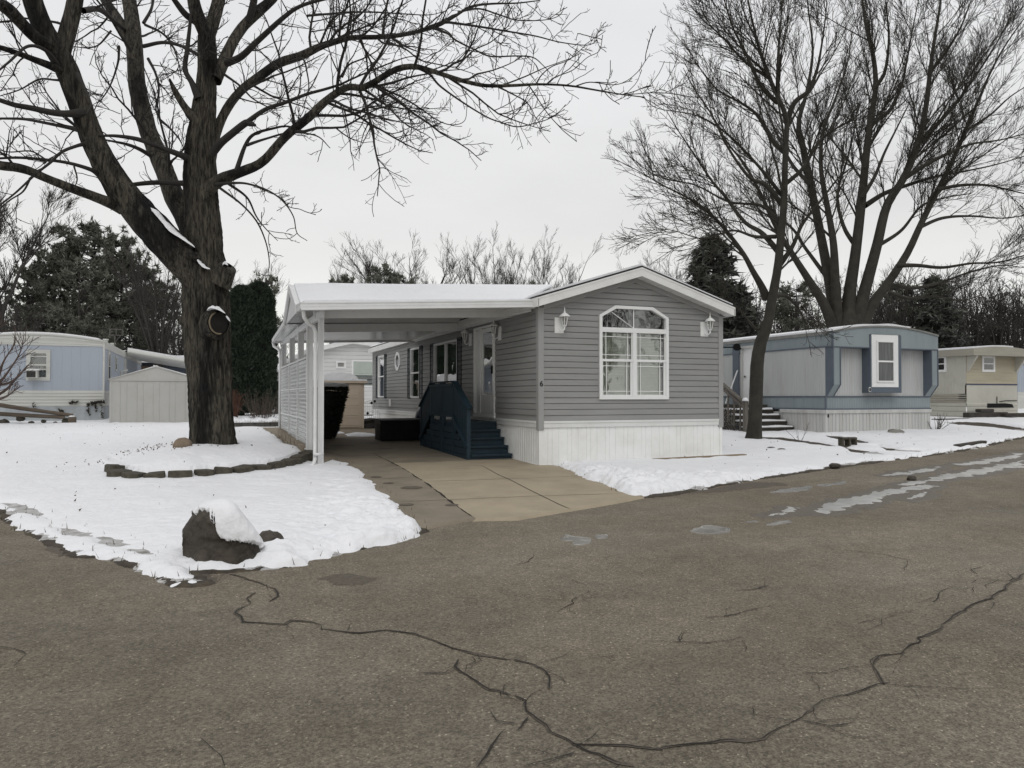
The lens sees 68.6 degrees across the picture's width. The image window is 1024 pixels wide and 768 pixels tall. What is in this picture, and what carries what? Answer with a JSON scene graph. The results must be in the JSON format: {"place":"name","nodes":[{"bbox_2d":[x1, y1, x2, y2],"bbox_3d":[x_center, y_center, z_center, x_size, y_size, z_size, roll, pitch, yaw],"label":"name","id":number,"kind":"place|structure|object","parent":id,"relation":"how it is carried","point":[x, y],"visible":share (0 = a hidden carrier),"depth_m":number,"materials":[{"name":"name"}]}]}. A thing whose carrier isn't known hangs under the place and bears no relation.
{"place":"outdoors","nodes":[
{"label":"outdoors","id":0,"kind":"place"},
{"bbox_2d":[0,509,429,587],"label":"soil verge","id":1,"kind":"structure","parent":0,"point":[205,581],"depth_m":6.39,"materials":[{"name":"soil"}]},
{"bbox_2d":[263,427,643,528],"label":"driveway","id":2,"kind":"structure","parent":0,"point":[436,470],"depth_m":11.69,"materials":[{"name":"beige concrete"}]},
{"bbox_2d":[305,382,349,438],"bbox_3d":[-5.267,0.728,20.513,1.633,1.553,1.643,0,-1,-22],"label":"trash can","id":3,"kind":"object","parent":2,"relation":"on","point":[335,400],"visible":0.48,"depth_m":20.14,"materials":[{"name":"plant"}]},
{"bbox_2d":[317,372,367,428],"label":"resin shed","id":4,"kind":"structure","parent":2,"relation":"on","point":[353,416],"depth_m":24.77,"materials":[{"name":"plastic"}]},
{"bbox_2d":[340,384,360,426],"bbox_3d":[-5.344,0.711,24.753,0.754,1.430,0.030,0,-1,-22],"label":"shed door","id":5,"kind":"structure","parent":4,"relation":"in","point":[351,417],"depth_m":24.79,"materials":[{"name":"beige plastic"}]},
{"bbox_2d":[326,445,457,505],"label":"driveway stains","id":6,"kind":"object","parent":2,"relation":"on","point":[410,487],"visible":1,"depth_m":11.29,"materials":[{"name":"liquid"}]},
{"bbox_2d":[374,418,434,440],"bbox_3d":[-2.877,1.222,20.248,1.530,0.596,0.800,0,-1,-22],"label":"storage box","id":7,"kind":"object","parent":2,"relation":"on","point":[397,429],"visible":0.69,"depth_m":19.83,"materials":[{"name":"black plastic"}]},
{"bbox_2d":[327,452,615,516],"bbox_3d":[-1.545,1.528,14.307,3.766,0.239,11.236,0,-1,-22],"label":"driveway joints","id":8,"kind":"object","parent":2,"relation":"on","point":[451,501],"visible":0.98,"depth_m":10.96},
{"bbox_2d":[0,438,1023,767],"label":"road","id":9,"kind":"structure","parent":0,"point":[118,666],"depth_m":4.49,"materials":[{"name":"asphalt"}]},
{"bbox_2d":[106,468,131,476],"bbox_3d":[-6.175,1.447,11.802,0.346,0.193,0.276,2,2,29],"label":"edging block","id":10,"kind":"object","parent":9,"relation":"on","point":[113,473],"depth_m":11.70,"materials":[{"name":"stone"}]},
{"bbox_2d":[2,503,420,582],"bbox_3d":[-4.471,1.560,9.108,6.640,0.254,7.720,0,-1,-22],"label":"slush","id":11,"kind":"object","parent":9,"relation":"on","point":[19,508],"visible":0.14,"depth_m":7.46,"materials":[{"name":"snow"}]},
{"bbox_2d":[214,467,232,473],"bbox_3d":[-4.692,1.455,12.163,0.290,0.216,0.207,7,-5,-29],"label":"edging block","id":12,"kind":"object","parent":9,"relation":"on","point":[223,470],"depth_m":12.08,"materials":[{"name":"concrete"}]},
{"bbox_2d":[231,464,254,472],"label":"edging block","id":13,"kind":"structure","parent":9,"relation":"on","point":[243,468],"depth_m":12.31,"materials":[{"name":"stone"}]},
{"bbox_2d":[317,573,375,585],"bbox_3d":[-1.313,1.586,6.040,0.570,0.046,0.540,0,-1,-22],"label":"damp patch","id":14,"kind":"object","parent":9,"relation":"on","point":[348,579],"visible":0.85,"depth_m":6.01,"materials":[{"name":"asphalt"}]},
{"bbox_2d":[0,542,1023,767],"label":"road cracks","id":15,"kind":"object","parent":9,"relation":"on","point":[493,742],"visible":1,"depth_m":3.97,"materials":[{"name":"asphalt"}]},
{"bbox_2d":[560,534,591,544],"bbox_3d":[0.662,1.605,7.700,0.480,0.050,0.690,0,-1,-22],"label":"ice patch","id":16,"kind":"object","parent":9,"relation":"on","point":[577,540],"visible":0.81,"depth_m":7.64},
{"bbox_2d":[230,574,1022,765],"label":"road cracks","id":17,"kind":"object","parent":9,"relation":"on","point":[728,739],"visible":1,"depth_m":3.95,"materials":[{"name":"asphalt"}]},
{"bbox_2d":[690,525,730,533],"bbox_3d":[2.179,1.616,8.226,0.564,0.053,0.698,-1,-1,42],"label":"ice patch","id":18,"kind":"object","parent":9,"relation":"on","point":[707,529],"visible":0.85,"depth_m":8.19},
{"bbox_2d":[690,482,787,493],"bbox_3d":[3.470,1.622,11.693,2.426,0.064,0.720,1,-1,-31],"label":"damp patch","id":19,"kind":"object","parent":9,"relation":"on","point":[748,485],"visible":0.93,"depth_m":11.72,"materials":[{"name":"liquid"}]},
{"bbox_2d":[751,505,808,518],"bbox_3d":[3.415,1.632,9.432,0.759,0.072,1.469,-1,-1,38],"label":"damp patch","id":20,"kind":"object","parent":9,"relation":"on","point":[779,509],"visible":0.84,"depth_m":9.29,"materials":[{"name":"liquid"}]},
{"bbox_2d":[769,486,811,492],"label":"ice patch","id":21,"kind":"object","parent":9,"relation":"on","point":[803,488],"visible":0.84,"depth_m":11.36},
{"bbox_2d":[683,430,1023,489],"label":"slush","id":22,"kind":"object","parent":9,"relation":"on","point":[698,487],"visible":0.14,"depth_m":14.97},
{"bbox_2d":[801,483,949,516],"bbox_3d":[5.202,1.633,10.765,4.811,0.102,1.052,1,-1,-44],"label":"damp patch","id":23,"kind":"object","parent":9,"relation":"on","point":[853,509],"visible":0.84,"depth_m":10.18,"materials":[{"name":"liquid"}]},
{"bbox_2d":[814,485,938,513],"bbox_3d":[5.195,1.632,10.752,4.381,0.095,0.736,1,-1,-43],"label":"slush","id":24,"kind":"object","parent":9,"relation":"on","point":[838,504],"visible":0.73,"depth_m":10.41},
{"bbox_2d":[883,466,938,475],"bbox_3d":[7.474,1.620,13.822,2.657,0.082,0.570,1,-1,-40],"label":"slush","id":25,"kind":"object","parent":9,"relation":"on","point":[914,472],"visible":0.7,"depth_m":13.55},
{"bbox_2d":[873,465,952,477],"bbox_3d":[7.503,1.620,13.787,2.966,0.097,0.906,1,-1,-35],"label":"damp patch","id":26,"kind":"object","parent":9,"relation":"on","point":[940,468],"visible":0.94,"depth_m":13.72,"materials":[{"name":"liquid"}]},
{"bbox_2d":[894,490,942,502],"bbox_3d":[5.900,1.636,10.879,1.699,0.071,0.758,1,-1,-42],"label":"damp patch","id":27,"kind":"object","parent":9,"relation":"on","point":[930,494],"visible":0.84,"depth_m":10.66,"materials":[{"name":"liquid"}]},
{"bbox_2d":[887,459,1023,485],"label":"damp patch","id":28,"kind":"object","parent":9,"relation":"on","point":[996,472],"visible":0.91,"depth_m":13.23,"materials":[{"name":"liquid"}]},
{"bbox_2d":[898,460,1021,484],"bbox_3d":[8.530,1.625,13.761,6.233,0.140,0.708,1,-1,-39],"label":"slush","id":29,"kind":"object","parent":9,"relation":"on","point":[971,472],"visible":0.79,"depth_m":13.42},
{"bbox_2d":[944,452,1023,466],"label":"damp patch","id":30,"kind":"object","parent":9,"relation":"on","point":[980,459],"visible":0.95,"depth_m":15.54,"materials":[{"name":"liquid"}]},
{"bbox_2d":[956,453,1022,464],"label":"slush","id":31,"kind":"object","parent":9,"relation":"on","point":[997,459],"visible":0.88,"depth_m":15.54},
{"bbox_2d":[0,0,1023,357],"label":"sky","id":32,"kind":"structure","parent":0,"point":[565,184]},
{"bbox_3d":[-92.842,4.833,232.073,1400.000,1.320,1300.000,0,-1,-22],"label":"ground","id":33,"kind":"structure","parent":0,"visible":0},
{"bbox_2d":[0,298,48,331],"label":"bare tree","id":34,"kind":"object","parent":33,"relation":"on","point":[18,311],"visible":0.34,"depth_m":44.15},
{"bbox_2d":[0,267,66,332],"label":"pine tree","id":35,"kind":"object","parent":33,"relation":"on","point":[42,293],"visible":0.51,"depth_m":49.65,"materials":[{"name":"plant"}]},
{"bbox_2d":[0,403,76,422],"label":"rail fence","id":36,"kind":"object","parent":33,"relation":"on","point":[72,418],"visible":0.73,"depth_m":25.90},
{"bbox_2d":[0,172,85,331],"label":"bare tree","id":37,"kind":"object","parent":33,"relation":"on","point":[29,242],"visible":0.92,"depth_m":47.56,"materials":[{"name":"plant"}]},
{"bbox_2d":[12,240,95,332],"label":"pine tree","id":38,"kind":"object","parent":33,"relation":"on","point":[58,246],"visible":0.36,"depth_m":51.40,"materials":[{"name":"plant"}]},
{"bbox_2d":[0,329,141,420],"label":"mobile home","id":39,"kind":"object","parent":33,"relation":"on","point":[66,369],"visible":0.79,"depth_m":27.82,"materials":[{"name":"blue metal"}]},
{"bbox_2d":[26,349,50,380],"bbox_3d":[-17.312,-0.692,27.405,0.758,1.133,0.380,0,-1,-22],"label":"window","id":40,"kind":"structure","parent":39,"relation":"in","point":[40,371],"depth_m":27.51,"materials":[{"name":"beige metal"}]},
{"bbox_2d":[32,400,104,417],"bbox_3d":[-16.399,0.918,27.801,2.379,0.718,0.190,0,-1,-22],"label":"ivy","id":41,"kind":"object","parent":39,"relation":"attached to","point":[87,404],"visible":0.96,"depth_m":28.07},
{"bbox_2d":[127,348,184,367],"bbox_3d":[-17.912,-0.042,38.551,2.735,3.240,6.120,0,-1,-22],"label":"awning","id":42,"kind":"object","parent":39,"relation":"attached to","point":[157,358],"visible":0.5,"depth_m":35.92,"materials":[{"name":"beige metal"}]},
{"bbox_2d":[35,255,126,348],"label":"pine tree","id":43,"kind":"object","parent":33,"relation":"on","point":[83,294],"visible":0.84,"depth_m":48.97,"materials":[{"name":"plant"}]},
{"bbox_2d":[28,215,145,350],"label":"pine tree","id":44,"kind":"object","parent":33,"relation":"on","point":[84,239],"visible":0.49,"depth_m":52.52,"materials":[{"name":"plant"}]},
{"bbox_2d":[64,225,162,349],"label":"pine tree","id":45,"kind":"object","parent":33,"relation":"on","point":[126,312],"visible":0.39,"depth_m":53.96,"materials":[{"name":"plant"}]},
{"bbox_2d":[93,225,182,368],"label":"bare tree","id":46,"kind":"object","parent":33,"relation":"on","point":[151,330],"visible":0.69,"depth_m":43.34,"materials":[{"name":"plant"}]},
{"bbox_2d":[107,263,181,351],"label":"pine tree","id":47,"kind":"object","parent":33,"relation":"on","point":[155,281],"visible":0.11,"depth_m":59.74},
{"bbox_2d":[108,365,188,422],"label":"steel shed","id":48,"kind":"structure","parent":33,"relation":"on","point":[154,393],"depth_m":27.08,"materials":[{"name":"metal"}]},
{"bbox_2d":[141,355,185,373],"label":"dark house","id":49,"kind":"structure","parent":33,"relation":"on","point":[144,365],"depth_m":45.55,"materials":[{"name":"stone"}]},
{"bbox_2d":[118,256,237,355],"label":"bare tree","id":50,"kind":"object","parent":33,"relation":"on","point":[174,339],"visible":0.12,"depth_m":50.90,"materials":[{"name":"plant"}]},
{"bbox_2d":[182,498,263,563],"bbox_3d":[-2.572,1.387,6.658,0.594,0.768,0.859,1,-2,-55],"label":"boulder","id":51,"kind":"object","parent":33,"relation":"on","point":[222,529],"visible":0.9,"depth_m":6.38,"materials":[{"name":"stone"}]},
{"bbox_2d":[229,284,260,414],"bbox_3d":[-11.893,-1.457,33.040,1.803,6.003,1.805,0,-1,-22],"label":"arborvitae","id":52,"kind":"object","parent":33,"relation":"on","point":[244,350],"visible":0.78,"depth_m":32.50,"materials":[{"name":"green plant"}]},
{"bbox_2d":[234,416,277,426],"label":"retaining wall","id":53,"kind":"structure","parent":33,"relation":"on","point":[269,421],"depth_m":25.17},
{"bbox_2d":[233,387,278,417],"bbox_3d":[-8.958,0.697,27.118,2.066,1.136,1.732,-1,-1,44],"label":"dogwood shrub","id":54,"kind":"object","parent":53,"relation":"on","point":[265,412],"visible":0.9,"depth_m":26.93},
{"bbox_2d":[232,254,288,296],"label":"bare tree","id":55,"kind":"object","parent":33,"relation":"on","point":[265,274],"visible":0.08,"depth_m":60.05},
{"bbox_2d":[245,280,278,414],"bbox_3d":[-11.331,-1.567,33.636,1.905,6.229,1.869,0,-1,-22],"label":"arborvitae","id":56,"kind":"object","parent":33,"relation":"on","point":[266,331],"visible":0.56,"depth_m":33.19,"materials":[{"name":"green plant"}]},
{"bbox_2d":[247,271,287,363],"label":"pine tree","id":57,"kind":"object","parent":33,"relation":"on","point":[270,281],"visible":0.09,"depth_m":45.99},
{"bbox_2d":[277,428,305,450],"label":"stone wall","id":58,"kind":"structure","parent":33,"relation":"on","point":[284,436],"depth_m":17.92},
{"bbox_2d":[286,342,379,413],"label":"white house","id":59,"kind":"structure","parent":33,"relation":"on","point":[355,359],"depth_m":35.74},
{"bbox_2d":[352,360,371,386],"bbox_3d":[-6.935,-0.500,35.988,1.488,1.299,0.054,0,-1,-22],"label":"window","id":60,"kind":"structure","parent":59,"relation":"in","point":[360,366],"depth_m":35.92,"materials":[{"name":"glass"}]},
{"bbox_2d":[328,272,360,343],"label":"pine tree","id":61,"kind":"object","parent":33,"relation":"on","point":[344,278],"visible":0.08,"depth_m":49.69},
{"bbox_2d":[0,0,711,444],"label":"bare tree","id":62,"kind":"object","parent":33,"relation":"on","point":[188,252],"visible":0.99,"depth_m":14.20,"materials":[{"name":"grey plant"}]},
{"bbox_2d":[365,261,392,342],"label":"pine tree","id":63,"kind":"object","parent":33,"relation":"on","point":[378,276],"visible":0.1,"depth_m":49.41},
{"bbox_2d":[330,249,427,283],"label":"bare tree","id":64,"kind":"object","parent":33,"relation":"on","point":[337,276],"visible":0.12,"depth_m":59.92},
{"bbox_2d":[388,270,418,283],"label":"pine tree","id":65,"kind":"object","parent":33,"relation":"on","point":[396,278],"visible":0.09,"depth_m":49.56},
{"bbox_2d":[326,228,486,283],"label":"bare tree","id":66,"kind":"object","parent":33,"relation":"on","point":[448,266],"visible":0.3,"depth_m":54.26,"materials":[{"name":"plant"}]},
{"bbox_2d":[272,283,552,464],"bbox_3d":[-2.455,-0.342,18.100,6.022,3.992,9.424,0,-1,-22],"label":"carport","id":67,"kind":"object","parent":33,"relation":"on","point":[318,315],"visible":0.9,"depth_m":15.74,"materials":[{"name":"white metal"}]},
{"bbox_2d":[418,381,511,459],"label":"porch stairs","id":68,"kind":"structure","parent":33,"relation":"on","point":[443,400],"depth_m":16.08,"materials":[{"name":"blue paint"}]},
{"bbox_2d":[440,223,553,284],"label":"bare tree","id":69,"kind":"object","parent":33,"relation":"on","point":[497,274],"visible":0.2,"depth_m":56.78,"materials":[{"name":"plant"}]},
{"bbox_2d":[0,414,1019,586],"bbox_3d":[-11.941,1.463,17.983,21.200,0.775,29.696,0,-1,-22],"label":"snow","id":70,"kind":"structure","parent":33,"relation":"on","point":[306,509],"depth_m":10.04,"materials":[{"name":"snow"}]},
{"bbox_2d":[0,315,40,400],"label":"bare shrub","id":71,"kind":"object","parent":70,"relation":"on","point":[2,384],"visible":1,"depth_m":24.21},
{"bbox_2d":[121,471,145,478],"bbox_3d":[-5.853,1.460,11.618,0.335,0.187,0.262,4,0,25],"label":"edging block","id":72,"kind":"object","parent":70,"relation":"on","point":[131,474],"depth_m":11.52,"materials":[{"name":"concrete"}]},
{"bbox_2d":[143,471,165,477],"bbox_3d":[-5.524,1.465,11.636,0.311,0.188,0.229,-5,6,-10],"label":"edging block","id":73,"kind":"object","parent":70,"relation":"on","point":[158,474],"depth_m":11.54,"materials":[{"name":"concrete"}]},
{"bbox_2d":[168,470,192,477],"bbox_3d":[-5.171,1.451,11.739,0.358,0.198,0.250,0,-5,-12],"label":"edging block","id":74,"kind":"object","parent":70,"relation":"on","point":[179,473],"depth_m":11.62,"materials":[{"name":"concrete"}]},
{"bbox_2d":[173,437,191,447],"bbox_3d":[-6.119,1.128,13.944,0.339,0.271,0.323,0,-1,-22],"label":"round stone","id":75,"kind":"object","parent":70,"relation":"on","point":[182,442],"visible":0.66,"depth_m":13.83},
{"bbox_2d":[194,469,214,475],"bbox_3d":[-4.899,1.463,11.943,0.253,0.205,0.281,0,-3,37],"label":"edging block","id":76,"kind":"object","parent":70,"relation":"on","point":[204,472],"depth_m":11.86,"materials":[{"name":"concrete"}]},
{"bbox_2d":[232,389,245,416],"bbox_3d":[-11.392,0.799,31.005,0.883,1.312,0.866,0,-1,-22],"label":"red bush","id":77,"kind":"object","parent":70,"relation":"on","point":[237,403],"visible":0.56,"depth_m":30.88,"materials":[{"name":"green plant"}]},
{"bbox_2d":[259,530,283,541],"bbox_3d":[-2.278,1.495,7.052,0.258,0.249,0.260,-1,-1,36],"label":"dark rock","id":78,"kind":"object","parent":70,"relation":"on","point":[268,535],"visible":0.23,"depth_m":7.02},
{"bbox_2d":[6,425,980,510],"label":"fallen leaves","id":79,"kind":"object","parent":70,"relation":"on","point":[242,447],"visible":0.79,"depth_m":13.85,"materials":[{"name":"brown plant"}]},
{"bbox_2d":[1,257,1023,356],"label":"wood","id":80,"kind":"object","parent":33,"relation":"on","point":[890,319],"visible":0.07,"depth_m":47.73,"materials":[{"name":"brown plant"}]},
{"bbox_2d":[489,225,603,289],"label":"bare tree","id":81,"kind":"object","parent":33,"relation":"on","point":[569,276],"visible":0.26,"depth_m":58.26,"materials":[{"name":"plant"}]},
{"bbox_2d":[368,264,735,465],"bbox_3d":[-0.496,-0.249,22.367,4.602,4.031,16.310,0,-1,-22],"label":"mobile home","id":82,"kind":"object","parent":33,"relation":"on","point":[626,363],"visible":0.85,"depth_m":15.27,"materials":[{"name":"grey plastic"}]},
{"bbox_2d":[378,355,383,396],"bbox_3d":[-4.768,-0.275,27.554,0.095,1.525,1.103,0,-1,-22],"label":"window","id":83,"kind":"structure","parent":82,"relation":"in","point":[380,358],"depth_m":27.65,"materials":[{"name":"white paint"}]},
{"bbox_2d":[410,347,418,397],"bbox_3d":[-2.937,-0.342,22.976,0.095,1.528,1.090,0,-1,-22],"label":"window","id":84,"kind":"structure","parent":82,"relation":"in","point":[414,352],"depth_m":23.13,"materials":[{"name":"white paint"}]},
{"bbox_2d":[433,339,456,383],"bbox_3d":[-1.754,-0.370,20.018,0.095,1.513,2.150,0,-1,-22],"label":"window","id":85,"kind":"structure","parent":82,"relation":"in","point":[444,353],"depth_m":20.00,"materials":[{"name":"glass"}]},
{"bbox_2d":[473,325,495,417],"bbox_3d":[-0.611,-0.281,17.124,0.160,2.078,1.443,0,-1,-22],"label":"front door","id":86,"kind":"structure","parent":82,"relation":"in","point":[484,355],"depth_m":17.15,"materials":[{"name":"white paint"}]},
{"bbox_2d":[598,305,668,398],"bbox_3d":[2.437,-0.624,15.091,1.595,1.865,0.141,0,-1,-22],"label":"front window","id":87,"kind":"structure","parent":82,"relation":"in","point":[611,386],"depth_m":15.06,"materials":[{"name":"white paint"}]},
{"bbox_2d":[616,248,693,281],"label":"bare tree","id":88,"kind":"object","parent":33,"relation":"on","point":[668,265],"visible":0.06,"depth_m":46.37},
{"bbox_2d":[681,232,779,411],"bbox_3d":[10.740,-2.958,39.810,8.278,10.486,8.925,1,-1,-39],"label":"spruce tree","id":89,"kind":"object","parent":33,"relation":"on","point":[732,324],"visible":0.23,"depth_m":39.23,"materials":[{"name":"plant"}]},
{"bbox_2d":[726,283,761,337],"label":"spruce tree","id":90,"kind":"object","parent":33,"relation":"on","point":[745,302],"visible":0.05,"depth_m":43.60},
{"bbox_2d":[722,382,793,431],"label":"wooden steps","id":91,"kind":"structure","parent":33,"relation":"on","point":[738,413],"depth_m":23.32,"materials":[{"name":"grey wood"}]},
{"bbox_2d":[559,407,1023,497],"bbox_3d":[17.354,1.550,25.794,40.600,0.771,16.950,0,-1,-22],"label":"soil verge","id":92,"kind":"structure","parent":33,"relation":"on","point":[674,493],"depth_m":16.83,"materials":[{"name":"snow"}]},
{"bbox_2d":[651,454,746,458],"bbox_3d":[3.776,1.512,15.402,2.374,0.095,0.140,0,-1,-19],"label":"timber board","id":93,"kind":"object","parent":92,"relation":"on","point":[701,456],"visible":0.44,"depth_m":15.39,"materials":[{"name":"beige wood"}]},
{"bbox_2d":[601,0,922,438],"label":"bare tree","id":94,"kind":"object","parent":92,"relation":"on","point":[754,423],"visible":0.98,"depth_m":19.64,"materials":[{"name":"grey plant"}]},
{"bbox_2d":[838,435,856,446],"bbox_3d":[8.075,1.378,18.070,0.380,0.275,0.200,0,-1,-10],"label":"cinder block","id":95,"kind":"object","parent":92,"relation":"on","point":[846,440],"depth_m":18.01,"materials":[{"name":"concrete"}]},
{"bbox_2d":[871,279,933,327],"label":"pine tree","id":96,"kind":"object","parent":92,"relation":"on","point":[908,305],"visible":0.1,"depth_m":50.97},
{"bbox_2d":[963,412,1007,417],"bbox_3d":[19.433,1.309,30.803,2.323,0.300,0.280,0,-1,-22],"label":"landscape timber","id":97,"kind":"object","parent":92,"relation":"on","point":[979,414],"visible":0.51,"depth_m":30.52,"materials":[{"name":"brown wood"}]},
{"bbox_2d":[770,280,826,333],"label":"pine tree","id":98,"kind":"object","parent":33,"relation":"on","point":[787,321],"visible":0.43,"depth_m":51.60,"materials":[{"name":"plant"}]},
{"bbox_2d":[723,324,938,432],"bbox_3d":[8.103,0.080,29.370,5.533,3.603,14.885,0,-1,-22],"label":"mobile home","id":99,"kind":"object","parent":33,"relation":"on","point":[870,377],"visible":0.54,"depth_m":23.02,"materials":[{"name":"grey metal"}]},
{"bbox_2d":[740,345,753,403],"bbox_3d":[7.968,-0.296,25.402,0.095,1.990,0.661,0,-1,-22],"label":"door","id":100,"kind":"structure","parent":99,"relation":"in","point":[745,351],"depth_m":25.52,"materials":[{"name":"white paint"}]},
{"bbox_2d":[862,334,901,392],"bbox_3d":[11.223,-0.605,22.819,1.353,1.746,0.384,0,-1,-22],"label":"bay window","id":101,"kind":"structure","parent":99,"relation":"in","point":[881,362],"depth_m":22.65,"materials":[{"name":"white metal"}]},
{"bbox_2d":[673,0,1023,333],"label":"bare tree","id":102,"kind":"object","parent":33,"relation":"on","point":[851,307],"visible":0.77,"depth_m":32.78,"materials":[{"name":"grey plant"}]},
{"bbox_2d":[815,259,925,322],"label":"bare tree","id":103,"kind":"object","parent":33,"relation":"on","point":[878,287],"visible":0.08,"depth_m":52.95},
{"bbox_2d":[908,274,974,404],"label":"spruce tree","id":104,"kind":"object","parent":33,"relation":"on","point":[943,316],"visible":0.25,"depth_m":45.26,"materials":[{"name":"plant"}]},
{"bbox_2d":[910,264,1008,339],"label":"bare tree","id":105,"kind":"object","parent":33,"relation":"on","point":[966,288],"visible":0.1,"depth_m":54.20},
{"bbox_2d":[910,272,1023,347],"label":"bare tree","id":106,"kind":"object","parent":33,"relation":"on","point":[994,304],"visible":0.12,"depth_m":47.97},
{"bbox_2d":[930,345,1023,416],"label":"mobile home","id":107,"kind":"object","parent":33,"relation":"on","point":[978,377],"visible":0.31,"depth_m":31.65,"materials":[{"name":"white paint"}]},
{"bbox_2d":[938,357,946,371],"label":"window","id":108,"kind":"structure","parent":107,"relation":"in","point":[942,360],"depth_m":32.10,"materials":[{"name":"white paint"}]},
{"bbox_2d":[982,356,994,371],"bbox_3d":[20.055,-0.852,31.610,0.780,0.695,0.039,0,-1,-22],"label":"window","id":109,"kind":"structure","parent":107,"relation":"in","point":[988,362],"depth_m":31.60,"materials":[{"name":"white paint"}]},
{"bbox_2d":[947,269,1023,348],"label":"bare tree","id":110,"kind":"object","parent":33,"relation":"on","point":[1012,321],"visible":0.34,"depth_m":46.83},
{"bbox_2d":[966,363,1023,408],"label":"mobile home","id":111,"kind":"object","parent":33,"relation":"on","point":[1020,387],"visible":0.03,"depth_m":40.63,"materials":[{"name":"blue metal"}]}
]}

